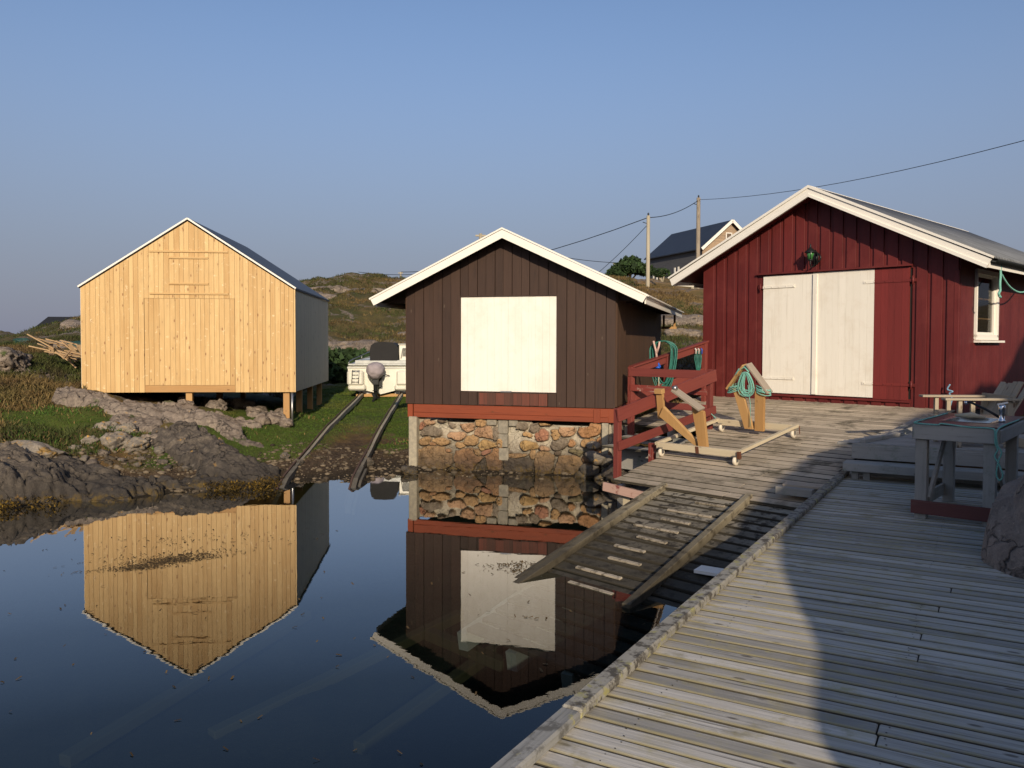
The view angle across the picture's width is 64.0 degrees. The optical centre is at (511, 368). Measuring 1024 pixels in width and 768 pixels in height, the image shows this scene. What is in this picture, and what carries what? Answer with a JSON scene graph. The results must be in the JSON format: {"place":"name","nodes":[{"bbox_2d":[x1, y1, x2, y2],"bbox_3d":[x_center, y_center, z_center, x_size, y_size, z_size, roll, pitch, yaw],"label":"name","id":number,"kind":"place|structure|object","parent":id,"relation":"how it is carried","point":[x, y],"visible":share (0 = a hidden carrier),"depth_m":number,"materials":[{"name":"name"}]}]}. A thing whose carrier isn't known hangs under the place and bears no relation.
{"place":"outdoors","nodes":[
{"label":"outdoors","id":0,"kind":"place"},
{"bbox_2d":[0,469,878,767],"bbox_3d":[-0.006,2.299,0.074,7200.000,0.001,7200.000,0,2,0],"label":"water","id":1,"kind":"structure","parent":0,"point":[402,553],"depth_m":6.66,"materials":[{"name":"liquid"}]},
{"bbox_2d":[0,524,644,764],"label":"floating weed","id":2,"kind":"object","parent":1,"relation":"on","point":[165,561],"visible":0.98,"depth_m":8.46,"materials":[{"name":"plant"}]},
{"bbox_2d":[513,483,792,608],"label":"slipway","id":3,"kind":"structure","parent":1,"relation":"in","point":[682,537],"depth_m":8.62,"materials":[{"name":"grey wood"}]},
{"bbox_2d":[694,565,722,575],"bbox_3d":[1.981,1.917,7.683,0.500,0.030,0.200,1,2,34],"label":"white plank","id":4,"kind":"object","parent":3,"relation":"on","point":[708,570],"visible":0.36,"depth_m":7.71,"materials":[{"name":"paint"}]},
{"bbox_2d":[0,272,1023,612],"bbox_3d":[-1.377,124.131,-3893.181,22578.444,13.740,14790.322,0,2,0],"label":"ground","id":5,"kind":"structure","parent":0,"point":[358,438],"depth_m":17.57,"materials":[{"name":"plant"}]},
{"bbox_2d":[0,347,32,374],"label":"rocks bank","id":6,"kind":"structure","parent":5,"relation":"on","point":[14,360],"depth_m":18.09,"materials":[{"name":"stone"}]},
{"bbox_2d":[13,338,29,341],"bbox_3d":[-15.210,-0.814,25.558,0.728,0.289,0.329,0,2,0],"label":"tarpaulin","id":7,"kind":"object","parent":5,"relation":"on","point":[20,339],"visible":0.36,"depth_m":25.47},
{"bbox_2d":[2,440,64,458],"bbox_3d":[-7.710,1.328,12.939,1.224,0.420,0.692,0,2,0],"label":"lichen rock","id":8,"kind":"object","parent":5,"relation":"on","point":[48,451],"visible":0.48,"depth_m":12.81,"materials":[{"name":"stone"}]},
{"bbox_2d":[27,334,80,367],"bbox_3d":[-10.617,-0.421,19.379,2.130,0.807,1.054,1,2,27],"label":"timber pile","id":9,"kind":"object","parent":5,"relation":"on","point":[71,352],"visible":0.77,"depth_m":19.23,"materials":[{"name":"wood"}]},
{"bbox_2d":[36,317,71,327],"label":"house","id":10,"kind":"structure","parent":5,"relation":"on","point":[50,319],"depth_m":61.78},
{"bbox_2d":[42,340,71,348],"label":"hill rock","id":11,"kind":"object","parent":5,"relation":"on","point":[54,345],"visible":0.06,"depth_m":24.12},
{"bbox_2d":[57,319,80,328],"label":"hill rock","id":12,"kind":"object","parent":5,"relation":"on","point":[68,323],"visible":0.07,"depth_m":33.83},
{"bbox_2d":[67,341,80,346],"bbox_3d":[-12.729,-0.663,24.143,0.730,0.316,0.401,0,2,0],"label":"tarpaulin","id":13,"kind":"object","parent":5,"relation":"on","point":[78,342],"visible":0.18,"depth_m":24.06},
{"bbox_2d":[68,445,81,449],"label":"boulder","id":14,"kind":"object","parent":5,"relation":"on","point":[73,446],"visible":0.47,"depth_m":13.73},
{"bbox_2d":[0,440,163,505],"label":"shore bedrock","id":15,"kind":"structure","parent":5,"relation":"on","point":[27,474],"depth_m":11.89,"materials":[{"name":"stone"}]},
{"bbox_2d":[79,455,88,461],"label":"stone","id":16,"kind":"object","parent":5,"relation":"on","point":[84,458],"visible":0.91,"depth_m":13.20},
{"bbox_2d":[80,435,99,444],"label":"boulder","id":17,"kind":"object","parent":5,"relation":"on","point":[90,439],"visible":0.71,"depth_m":14.00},
{"bbox_2d":[84,459,97,463],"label":"stone","id":18,"kind":"object","parent":5,"relation":"on","point":[91,461],"visible":0.5,"depth_m":13.13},
{"bbox_2d":[98,449,110,454],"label":"boulder","id":19,"kind":"object","parent":5,"relation":"on","point":[101,451],"visible":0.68,"depth_m":13.71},
{"bbox_2d":[92,421,120,430],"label":"boulder","id":20,"kind":"object","parent":5,"relation":"on","point":[110,423],"visible":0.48,"depth_m":14.64,"materials":[{"name":"stone"}]},
{"bbox_2d":[100,431,133,449],"bbox_3d":[-6.868,1.305,14.257,0.429,0.422,0.648,1,2,30],"label":"boulder","id":21,"kind":"object","parent":5,"relation":"on","point":[116,439],"visible":0.77,"depth_m":14.08,"materials":[{"name":"stone"}]},
{"bbox_2d":[117,422,137,433],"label":"boulder","id":22,"kind":"object","parent":5,"relation":"on","point":[131,427],"visible":0.71,"depth_m":14.75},
{"bbox_2d":[121,436,150,451],"bbox_3d":[-6.548,1.366,14.282,0.434,0.365,0.375,1,2,19],"label":"boulder","id":23,"kind":"object","parent":5,"relation":"on","point":[135,443],"visible":0.95,"depth_m":14.18,"materials":[{"name":"stone"}]},
{"bbox_2d":[134,462,141,467],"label":"stone","id":24,"kind":"object","parent":5,"relation":"on","point":[137,464],"visible":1,"depth_m":13.35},
{"bbox_2d":[0,474,282,512],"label":"bladder wrack","id":25,"kind":"object","parent":5,"relation":"on","point":[263,484],"visible":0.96,"depth_m":12.62,"materials":[{"name":"plant"}]},
{"bbox_2d":[140,434,156,444],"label":"boulder","id":26,"kind":"object","parent":5,"relation":"on","point":[154,436],"visible":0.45,"depth_m":14.42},
{"bbox_2d":[51,386,263,447],"bbox_3d":[-6.890,1.059,16.155,4.875,1.401,2.525,0,2,0],"label":"pink ledge","id":27,"kind":"object","parent":5,"relation":"on","point":[146,416],"visible":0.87,"depth_m":15.75,"materials":[{"name":"stone"}]},
{"bbox_2d":[153,446,164,454],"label":"boulder","id":28,"kind":"object","parent":5,"relation":"on","point":[158,450],"visible":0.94,"depth_m":14.07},
{"bbox_2d":[156,459,167,464],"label":"stone","id":29,"kind":"object","parent":5,"relation":"on","point":[161,461],"visible":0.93,"depth_m":13.73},
{"bbox_2d":[161,400,176,405],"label":"stone","id":30,"kind":"object","parent":5,"relation":"on","point":[170,402],"visible":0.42,"depth_m":16.77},
{"bbox_2d":[178,399,193,405],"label":"boulder","id":31,"kind":"object","parent":5,"relation":"on","point":[183,401],"visible":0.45,"depth_m":17.27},
{"bbox_2d":[181,465,191,470],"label":"stone","id":32,"kind":"object","parent":5,"relation":"on","point":[185,468],"visible":1,"depth_m":13.46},
{"bbox_2d":[77,218,328,419],"bbox_3d":[-7.098,-0.869,20.046,4.498,4.816,5.388,0,2,-5],"label":"wooden boathouse","id":33,"kind":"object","parent":5,"relation":"on","point":[189,307],"visible":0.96,"depth_m":17.40,"materials":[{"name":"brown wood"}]},
{"bbox_2d":[144,298,234,384],"bbox_3d":[-6.842,-0.567,17.414,1.856,1.838,0.021,0,2,-5],"label":"door","id":34,"kind":"structure","parent":33,"relation":"in","point":[188,341],"depth_m":17.40,"materials":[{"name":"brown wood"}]},
{"bbox_2d":[0,392,408,457],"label":"grass tufts","id":35,"kind":"object","parent":5,"relation":"on","point":[168,394],"visible":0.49,"depth_m":15.48,"materials":[{"name":"plant"}]},
{"bbox_2d":[200,399,208,405],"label":"boulder","id":36,"kind":"object","parent":5,"relation":"on","point":[203,402],"visible":0.38,"depth_m":19.50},
{"bbox_2d":[136,421,279,489],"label":"shore bedrock","id":37,"kind":"structure","parent":5,"relation":"on","point":[211,458],"depth_m":13.60,"materials":[{"name":"stone"}]},
{"bbox_2d":[206,401,216,407],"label":"stone","id":38,"kind":"object","parent":5,"relation":"on","point":[209,406],"visible":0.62,"depth_m":17.67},
{"bbox_2d":[207,399,227,410],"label":"boulder","id":39,"kind":"object","parent":5,"relation":"on","point":[220,404],"visible":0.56,"depth_m":17.84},
{"bbox_2d":[224,399,232,406],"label":"boulder","id":40,"kind":"object","parent":5,"relation":"on","point":[228,402],"visible":0.2,"depth_m":19.88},
{"bbox_2d":[230,398,255,409],"bbox_3d":[-6.332,0.868,19.291,0.585,0.380,0.408,-1,2,-25],"label":"boulder","id":41,"kind":"object","parent":5,"relation":"on","point":[239,403],"visible":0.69,"depth_m":19.14,"materials":[{"name":"stone"}]},
{"bbox_2d":[245,406,253,413],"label":"boulder","id":42,"kind":"object","parent":5,"relation":"on","point":[248,409],"visible":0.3,"depth_m":18.26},
{"bbox_2d":[247,410,259,417],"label":"stone","id":43,"kind":"object","parent":5,"relation":"on","point":[252,413],"visible":0.63,"depth_m":17.89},
{"bbox_2d":[252,407,267,413],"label":"stone","id":44,"kind":"object","parent":5,"relation":"on","point":[260,409],"visible":0.38,"depth_m":18.08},
{"bbox_2d":[255,412,266,417],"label":"boulder","id":45,"kind":"object","parent":5,"relation":"on","point":[262,413],"visible":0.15,"depth_m":17.50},
{"bbox_2d":[253,415,270,424],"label":"stone","id":46,"kind":"object","parent":5,"relation":"on","point":[263,419],"visible":0.84,"depth_m":16.93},
{"bbox_2d":[1,384,535,470],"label":"lawn grass","id":47,"kind":"structure","parent":5,"relation":"on","point":[349,413],"depth_m":18.01,"materials":[{"name":"plant"}]},
{"bbox_2d":[267,413,280,424],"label":"stone","id":48,"kind":"object","parent":5,"relation":"on","point":[272,417],"visible":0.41,"depth_m":17.21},
{"bbox_2d":[267,410,281,415],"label":"boulder","id":49,"kind":"object","parent":5,"relation":"on","point":[277,414],"visible":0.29,"depth_m":17.56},
{"bbox_2d":[274,408,282,412],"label":"boulder","id":50,"kind":"object","parent":5,"relation":"on","point":[279,410],"visible":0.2,"depth_m":18.25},
{"bbox_2d":[280,452,289,459],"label":"boulder","id":51,"kind":"object","parent":5,"relation":"on","point":[284,455],"visible":0.99,"depth_m":14.63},
{"bbox_2d":[279,417,293,427],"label":"boulder","id":52,"kind":"object","parent":5,"relation":"on","point":[285,422],"visible":0.94,"depth_m":17.02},
{"bbox_2d":[292,459,303,465],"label":"boulder","id":53,"kind":"object","parent":5,"relation":"on","point":[300,461],"visible":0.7,"depth_m":14.34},
{"bbox_2d":[276,392,363,488],"bbox_3d":[-4.022,1.376,18.648,0.113,1.181,12.843,0,2,-4],"label":"slipway rail","id":54,"kind":"object","parent":5,"relation":"on","point":[289,475],"visible":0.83,"depth_m":16.21,"materials":[{"name":"grey wood"}]},
{"bbox_2d":[318,292,336,298],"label":"hill rock","id":55,"kind":"object","parent":5,"relation":"on","point":[327,296],"visible":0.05,"depth_m":53.42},
{"bbox_2d":[309,285,364,292],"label":"hill rock","id":56,"kind":"object","parent":5,"relation":"on","point":[338,288],"visible":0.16,"depth_m":60.18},
{"bbox_2d":[65,441,616,492],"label":"pebbles","id":57,"kind":"object","parent":5,"relation":"on","point":[109,458],"visible":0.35,"depth_m":14.10,"materials":[{"name":"stone"}]},
{"bbox_2d":[361,456,374,466],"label":"boulder","id":58,"kind":"object","parent":57,"relation":"on","point":[370,462],"visible":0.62,"depth_m":14.69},
{"bbox_2d":[594,473,604,479],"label":"boulder","id":59,"kind":"object","parent":57,"relation":"on","point":[597,476],"visible":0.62,"depth_m":13.73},
{"bbox_2d":[601,463,629,477],"bbox_3d":[1.804,1.706,13.738,0.665,0.394,0.592,0,2,0],"label":"boulder","id":60,"kind":"object","parent":57,"relation":"on","point":[607,470],"visible":0.26,"depth_m":13.61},
{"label":"boulder","id":61,"kind":"object","parent":60,"relation":"on","visible":0},
{"bbox_2d":[600,454,612,467],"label":"boulder","id":62,"kind":"object","parent":61,"relation":"on","point":[607,461],"visible":0.52,"depth_m":13.74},
{"bbox_2d":[323,345,369,382],"bbox_3d":[-6.741,0.032,30.537,3.657,1.909,4.031,0,2,0],"label":"bush","id":63,"kind":"object","parent":5,"relation":"on","point":[339,358],"visible":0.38,"depth_m":29.68,"materials":[{"name":"green plant"}]},
{"bbox_2d":[0,272,702,456],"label":"heath grass","id":64,"kind":"structure","parent":5,"relation":"on","point":[57,366],"depth_m":20.83,"materials":[{"name":"plant"}]},
{"bbox_2d":[328,339,377,351],"bbox_3d":[-6.864,-0.586,36.126,4.295,1.404,2.993,-1,2,-40],"label":"hill rock","id":65,"kind":"object","parent":5,"relation":"on","point":[360,344],"visible":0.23,"depth_m":35.20,"materials":[{"name":"stone"}]},
{"bbox_2d":[348,392,404,488],"bbox_3d":[-2.885,1.389,18.647,0.167,1.202,12.846,0,2,-4],"label":"slipway rail","id":66,"kind":"object","parent":5,"relation":"on","point":[359,474],"visible":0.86,"depth_m":15.28,"materials":[{"name":"grey wood"}]},
{"bbox_2d":[371,288,386,291],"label":"hill rock","id":67,"kind":"object","parent":5,"relation":"on","point":[376,289],"visible":0.02,"depth_m":59.85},
{"bbox_2d":[355,390,405,396],"bbox_3d":[-3.864,0.647,25.657,1.623,0.284,3.451,0,2,-3],"label":"boat cradle","id":68,"kind":"object","parent":5,"relation":"on","point":[369,393],"visible":0.34,"depth_m":23.94,"materials":[{"name":"brown wood"}]},
{"bbox_2d":[347,342,405,401],"bbox_3d":[-3.924,0.014,26.094,1.961,1.740,6.234,0,2,-3],"label":"motorboat","id":69,"kind":"object","parent":68,"relation":"on","point":[381,369],"visible":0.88,"depth_m":23.72,"materials":[{"name":"plastic"}]},
{"bbox_2d":[401,465,417,474],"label":"boulder","id":70,"kind":"object","parent":5,"relation":"on","point":[409,470],"visible":0.94,"depth_m":14.23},
{"bbox_2d":[475,233,485,238],"bbox_3d":[-1.528,-4.863,39.865,0.500,3.400,0.160,0,2,0],"label":"utility pole","id":71,"kind":"object","parent":5,"relation":"on","point":[480,235],"visible":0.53,"depth_m":39.76,"materials":[{"name":"brown wood"}]},
{"bbox_2d":[369,227,683,474],"bbox_3d":[0.912,-0.265,17.864,4.980,4.540,7.930,1,2,16],"label":"brown boathouse","id":72,"kind":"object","parent":5,"relation":"on","point":[504,326],"visible":0.83,"depth_m":14.41,"materials":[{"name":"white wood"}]},
{"bbox_2d":[575,471,591,477],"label":"boulder","id":73,"kind":"object","parent":5,"relation":"on","point":[578,474],"visible":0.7,"depth_m":13.92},
{"bbox_2d":[579,463,599,476],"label":"boulder","id":74,"kind":"object","parent":5,"relation":"on","point":[589,470],"visible":0.94,"depth_m":13.85,"materials":[{"name":"stone"}]},
{"bbox_2d":[584,451,605,464],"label":"boulder","id":75,"kind":"object","parent":74,"relation":"on","point":[595,458],"visible":1,"depth_m":13.76,"materials":[{"name":"stone"}]},
{"bbox_2d":[586,441,600,449],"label":"boulder","id":76,"kind":"object","parent":75,"relation":"on","point":[591,445],"visible":1,"depth_m":13.87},
{"bbox_2d":[605,268,626,276],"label":"bush","id":77,"kind":"object","parent":5,"relation":"on","point":[613,272],"visible":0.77,"depth_m":69.20,"materials":[{"name":"green plant"}]},
{"bbox_2d":[605,472,627,484],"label":"boulder","id":78,"kind":"object","parent":5,"relation":"on","point":[609,477],"visible":0.31,"depth_m":13.26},
{"bbox_2d":[606,255,656,277],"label":"bush","id":79,"kind":"object","parent":5,"relation":"on","point":[630,265],"visible":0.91,"depth_m":70.65,"materials":[{"name":"green plant"}]},
{"bbox_2d":[602,435,672,469],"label":"plank steps","id":80,"kind":"structure","parent":5,"relation":"on","point":[633,457],"depth_m":13.20,"materials":[{"name":"grey wood"}]},
{"bbox_2d":[627,367,707,445],"bbox_3d":[2.574,0.818,13.720,1.439,1.660,0.117,2,2,38],"label":"railing","id":81,"kind":"object","parent":80,"relation":"on","point":[634,372],"visible":0.69,"depth_m":13.78,"materials":[{"name":"red paint"}]},
{"bbox_2d":[643,213,649,287],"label":"utility pole","id":82,"kind":"object","parent":5,"relation":"on","point":[648,252],"visible":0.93,"depth_m":44.74,"materials":[{"name":"brown wood"}]},
{"bbox_2d":[361,218,646,274],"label":"wire","id":83,"kind":"object","parent":82,"relation":"attached to","point":[552,249],"visible":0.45,"depth_m":49.37,"materials":[{"name":"black metal"}]},
{"bbox_2d":[597,230,642,273],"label":"wire","id":84,"kind":"object","parent":82,"relation":"attached to","point":[623,249],"visible":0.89,"depth_m":47.66,"materials":[{"name":"black metal"}]},
{"bbox_2d":[650,201,696,217],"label":"wire","id":85,"kind":"object","parent":82,"relation":"attached to","point":[672,213],"visible":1,"depth_m":46.95,"materials":[{"name":"black metal"}]},
{"bbox_2d":[650,268,670,281],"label":"bush","id":86,"kind":"object","parent":5,"relation":"on","point":[660,273],"visible":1,"depth_m":69.52,"materials":[{"name":"green plant"}]},
{"bbox_2d":[661,314,702,325],"bbox_3d":[6.376,-1.474,30.660,2.891,1.148,2.138,-1,2,-37],"label":"hill rock","id":87,"kind":"object","parent":5,"relation":"on","point":[692,318],"visible":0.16,"depth_m":30.11,"materials":[{"name":"stone"}]},
{"bbox_2d":[664,328,701,337],"bbox_3d":[5.660,-0.994,27.657,1.624,0.784,1.849,0,2,0],"label":"hill rock","id":88,"kind":"object","parent":5,"relation":"on","point":[692,332],"visible":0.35,"depth_m":27.02,"materials":[{"name":"stone"}]},
{"bbox_2d":[644,219,741,279],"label":"grey house","id":89,"kind":"structure","parent":5,"relation":"on","point":[674,253],"depth_m":94.12,"materials":[{"name":"white paint"}]},
{"bbox_2d":[695,195,699,288],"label":"utility pole","id":90,"kind":"object","parent":5,"relation":"on","point":[698,229],"visible":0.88,"depth_m":49.66,"materials":[{"name":"brown wood"}]},
{"bbox_2d":[699,140,1023,199],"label":"wire","id":91,"kind":"object","parent":90,"relation":"attached to","point":[876,175],"visible":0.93,"depth_m":34.37,"materials":[{"name":"black metal"}]},
{"bbox_2d":[491,469,1023,767],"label":"walkway","id":92,"kind":"structure","parent":5,"relation":"on","point":[816,629],"depth_m":4.22,"materials":[{"name":"grey wood"}]},
{"bbox_2d":[837,427,1023,485],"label":"step platform","id":93,"kind":"structure","parent":92,"relation":"on","point":[898,445],"depth_m":9.88,"materials":[{"name":"wood"}]},
{"bbox_2d":[919,381,1023,447],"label":"bench","id":94,"kind":"object","parent":93,"relation":"on","point":[1005,392],"visible":0.48,"depth_m":9.92,"materials":[{"name":"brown wood"}]},
{"bbox_2d":[910,401,1023,526],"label":"cleaning table","id":95,"kind":"object","parent":92,"relation":"on","point":[923,505],"visible":0.86,"depth_m":7.69,"materials":[{"name":"grey wood"}]},
{"bbox_2d":[913,412,1019,480],"bbox_3d":[4.472,0.729,7.960,0.747,0.484,1.379,2,2,40],"label":"rope","id":96,"kind":"object","parent":95,"relation":"on","point":[995,441],"visible":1,"depth_m":7.30,"materials":[{"name":"fabric"}]},
{"bbox_2d":[602,396,955,509],"bbox_3d":[3.644,1.895,12.770,5.549,1.857,4.928,-13,11,-43],"label":"deck","id":97,"kind":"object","parent":5,"relation":"on","point":[813,451],"visible":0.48,"depth_m":11.64,"materials":[{"name":"wood"}]},
{"bbox_2d":[613,369,716,477],"bbox_3d":[2.374,0.822,12.500,2.615,1.570,0.121,-2,3,-45],"label":"railing","id":98,"kind":"object","parent":97,"relation":"attached to","point":[707,380],"visible":0.71,"depth_m":12.14,"materials":[{"name":"red paint"}]},
{"bbox_2d":[629,341,708,410],"bbox_3d":[2.884,0.226,14.900,2.314,1.480,0.110,-2,3,-43],"label":"railing","id":99,"kind":"object","parent":97,"relation":"on","point":[662,359],"visible":0.62,"depth_m":14.96,"materials":[{"name":"red paint"}]},
{"bbox_2d":[649,340,677,386],"bbox_3d":[2.704,0.010,14.681,0.518,1.030,0.227,1,2,24],"label":"hose coil","id":100,"kind":"object","parent":99,"relation":"hanging from","point":[653,351],"visible":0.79,"depth_m":14.64,"materials":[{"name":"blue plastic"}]},
{"bbox_2d":[694,348,702,369],"bbox_3d":[3.489,-0.151,15.338,0.162,0.475,0.064,0,2,0],"label":"hose bundle","id":101,"kind":"object","parent":99,"relation":"hanging from","point":[697,353],"visible":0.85,"depth_m":15.35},
{"bbox_2d":[654,362,799,465],"bbox_3d":[3.124,0.602,12.056,1.764,1.128,1.444,-13,11,-43],"label":"boat trolley","id":102,"kind":"object","parent":97,"relation":"on","point":[700,443],"visible":1,"depth_m":11.97,"materials":[{"name":"paint"}]},
{"bbox_2d":[727,365,770,422],"bbox_3d":[3.640,0.413,12.580,0.143,0.951,0.746,-13,11,-43],"label":"rope","id":103,"kind":"object","parent":102,"relation":"attached to","point":[741,381],"visible":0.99,"depth_m":12.52,"materials":[{"name":"fabric"}]},
{"bbox_2d":[775,481,823,497],"bbox_3d":[3.367,1.401,9.515,0.494,0.115,0.359,2,2,38],"label":"plank pile","id":104,"kind":"object","parent":97,"relation":"on","point":[799,489],"visible":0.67,"depth_m":9.43,"materials":[{"name":"wood"}]},
{"bbox_2d":[668,185,1023,415],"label":"red boathouse","id":105,"kind":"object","parent":5,"relation":"on","point":[877,305],"visible":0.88,"depth_m":14.20,"materials":[{"name":"paint"}]},
{"bbox_2d":[762,274,812,394],"bbox_3d":[5.002,-0.624,14.906,0.057,2.150,0.963,-2,3,-44],"label":"door leaf","id":106,"kind":"structure","parent":105,"relation":"in","point":[787,299],"depth_m":14.88,"materials":[{"name":"white paint"}]},
{"bbox_2d":[804,244,820,266],"bbox_3d":[5.292,-1.982,14.377,0.341,0.411,0.208,-1,2,-30],"label":"wall lantern","id":107,"kind":"object","parent":105,"relation":"attached to","point":[812,254],"depth_m":14.33,"materials":[{"name":"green metal"}]},
{"bbox_2d":[811,267,910,400],"bbox_3d":[5.924,-0.586,13.946,0.059,2.180,1.682,-2,3,-44],"label":"door leaf","id":108,"kind":"structure","parent":105,"relation":"in","point":[861,318],"depth_m":13.91,"materials":[{"name":"white paint"}]},
{"bbox_2d":[974,268,1004,342],"bbox_3d":[7.999,-1.038,13.747,1.280,1.203,0.165,-2,3,-44],"label":"window","id":109,"kind":"structure","parent":105,"relation":"in","point":[979,337],"depth_m":13.88,"materials":[{"name":"white paint"}]},
{"bbox_2d":[997,265,1001,297],"bbox_3d":[7.543,-1.349,12.665,0.129,0.521,0.035,-2,3,-44],"label":"rope","id":110,"kind":"object","parent":105,"relation":"hanging from","point":[1000,279],"visible":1,"depth_m":12.66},
{"bbox_2d":[1002,273,1023,292],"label":"rope","id":111,"kind":"object","parent":105,"relation":"hanging from","point":[1006,282],"visible":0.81,"depth_m":13.28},
{"bbox_2d":[981,474,1023,578],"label":"boulder","id":112,"kind":"object","parent":5,"relation":"on","point":[1002,550],"visible":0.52,"depth_m":6.06,"materials":[{"name":"grey stone"}]},
{"bbox_2d":[0,0,1023,333],"label":"sky","id":113,"kind":"structure","parent":0,"point":[321,138],"materials":[{"name":"blue"}]}
]}

